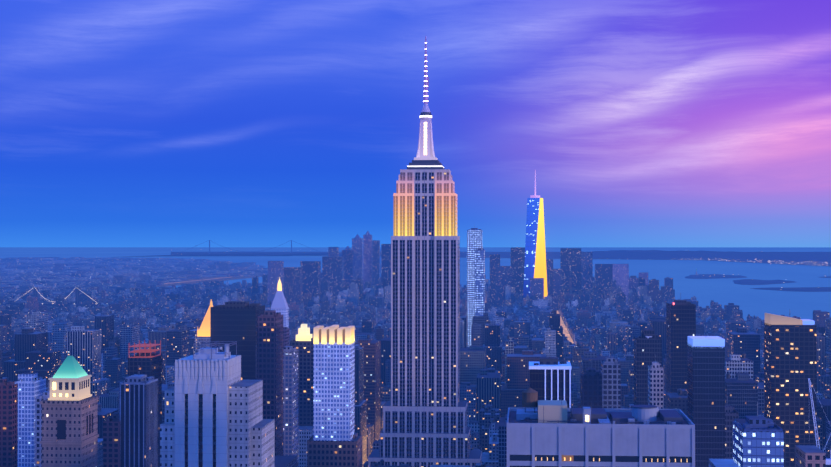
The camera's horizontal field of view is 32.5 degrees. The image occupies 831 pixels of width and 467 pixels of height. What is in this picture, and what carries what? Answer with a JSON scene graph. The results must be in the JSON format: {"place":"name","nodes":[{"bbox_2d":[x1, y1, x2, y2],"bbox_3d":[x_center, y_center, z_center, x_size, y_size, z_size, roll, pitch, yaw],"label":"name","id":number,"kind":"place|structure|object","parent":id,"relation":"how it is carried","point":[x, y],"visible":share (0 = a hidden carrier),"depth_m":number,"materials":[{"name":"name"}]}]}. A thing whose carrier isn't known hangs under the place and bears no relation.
{"place":"outdoors","nodes":[
{"label":"outdoors","id":0,"kind":"place"},
{"bbox_2d":[0,258,262,287],"bbox_3d":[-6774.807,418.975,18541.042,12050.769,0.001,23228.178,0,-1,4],"label":"river","id":1,"kind":"structure","parent":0,"point":[192,281],"depth_m":10798.19,"materials":[{"name":"blue liquid"}]},
{"bbox_2d":[0,257,267,296],"bbox_3d":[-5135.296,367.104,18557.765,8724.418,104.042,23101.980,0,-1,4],"label":"distant city land","id":2,"kind":"structure","parent":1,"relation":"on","point":[128,272],"depth_m":12690.22,"materials":[{"name":"blue"}]},
{"bbox_2d":[16,258,262,289],"bbox_3d":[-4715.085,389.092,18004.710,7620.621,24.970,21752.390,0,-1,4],"label":"city lights","id":3,"kind":"object","parent":2,"relation":"on","point":[114,270],"visible":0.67,"depth_m":13331.62},
{"bbox_2d":[0,247,830,320],"bbox_3d":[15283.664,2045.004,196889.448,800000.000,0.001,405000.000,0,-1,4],"label":"sea water","id":4,"kind":"structure","parent":0,"point":[748,300],"depth_m":16290.74,"materials":[{"name":"blue liquid"}]},
{"bbox_2d":[0,287,100,306],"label":"river bridge","id":5,"kind":"structure","parent":4,"relation":"on","point":[77,290],"depth_m":5200.94,"materials":[{"name":"black metal"}]},
{"bbox_2d":[175,240,321,253],"bbox_3d":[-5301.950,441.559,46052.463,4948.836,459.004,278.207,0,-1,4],"label":"suspension bridge","id":6,"kind":"structure","parent":4,"relation":"on","point":[209,252],"depth_m":46035.34,"materials":[{"name":"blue metal"}]},
{"bbox_2d":[685,274,746,278],"bbox_3d":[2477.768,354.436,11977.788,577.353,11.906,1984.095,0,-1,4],"label":"island","id":7,"kind":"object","parent":4,"relation":"in","point":[708,276],"visible":0.98,"depth_m":11621.22,"materials":[{"name":"blue"}]},
{"bbox_2d":[733,279,794,284],"bbox_3d":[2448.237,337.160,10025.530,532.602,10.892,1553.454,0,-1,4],"label":"island","id":8,"kind":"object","parent":4,"relation":"in","point":[752,282],"visible":1,"depth_m":9854.85,"materials":[{"name":"blue"}]},
{"bbox_2d":[0,0,830,246],"label":"sky","id":9,"kind":"structure","parent":0,"point":[124,123],"materials":[{"name":"blue"}]},
{"bbox_2d":[367,301,573,460],"bbox_3d":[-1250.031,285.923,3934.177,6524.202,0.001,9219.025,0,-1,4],"label":"street","id":10,"kind":"structure","parent":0,"point":[566,332],"depth_m":4193.41,"materials":[{"name":"grey asphalt"}]},
{"bbox_2d":[40,356,98,466],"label":"green pyramid tower","id":11,"kind":"structure","parent":10,"relation":"on","point":[70,435],"depth_m":795.76,"materials":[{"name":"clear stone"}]},
{"bbox_2d":[160,341,274,466],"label":"tower","id":12,"kind":"structure","parent":10,"relation":"on","point":[213,409],"depth_m":634.67,"materials":[{"name":"stone"}]},
{"bbox_2d":[0,228,825,466],"bbox_3d":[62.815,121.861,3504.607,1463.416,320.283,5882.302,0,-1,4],"label":"city buildings","id":13,"kind":"structure","parent":10,"relation":"on","point":[306,378],"depth_m":992.55,"materials":[{"name":"grey"}]},
{"bbox_2d":[0,272,830,466],"bbox_3d":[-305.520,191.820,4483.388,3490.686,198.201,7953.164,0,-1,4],"label":"city buildings","id":14,"kind":"structure","parent":10,"relation":"on","point":[514,336],"depth_m":2321.32,"materials":[{"name":"blue concrete"}]},
{"bbox_2d":[368,36,481,466],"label":"skyscraper","id":15,"kind":"structure","parent":10,"relation":"on","point":[425,416],"depth_m":1291.91,"materials":[{"name":"blue"}]},
{"bbox_2d":[523,170,547,297],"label":"skyscraper","id":16,"kind":"structure","parent":10,"relation":"on","point":[535,259],"depth_m":5558.75,"materials":[{"name":"blue glass"}]},
{"bbox_2d":[507,388,694,466],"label":"flat-roofed building","id":17,"kind":"structure","parent":10,"relation":"on","point":[552,433],"depth_m":470.73,"materials":[{"name":"grey concrete"}]},
{"bbox_2d":[808,378,830,464],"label":"tower crane","id":18,"kind":"object","parent":10,"relation":"on","point":[828,461],"visible":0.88,"depth_m":690.22,"materials":[{"name":"silver metal"}]},
{"bbox_2d":[122,250,830,266],"bbox_3d":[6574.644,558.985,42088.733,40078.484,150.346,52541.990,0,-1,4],"label":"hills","id":19,"kind":"structure","parent":0,"point":[805,258],"depth_m":32748.21,"materials":[{"name":"blue"}]},
{"bbox_2d":[681,258,827,265],"bbox_3d":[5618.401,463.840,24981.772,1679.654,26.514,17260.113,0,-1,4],"label":"shore lights","id":20,"kind":"object","parent":19,"relation":"on","point":[774,260],"visible":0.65,"depth_m":22344.75},
{"bbox_2d":[750,287,830,291],"bbox_3d":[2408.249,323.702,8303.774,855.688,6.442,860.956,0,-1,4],"label":"island","id":21,"kind":"structure","parent":0,"point":[810,289],"depth_m":8218.30,"materials":[{"name":"blue"}]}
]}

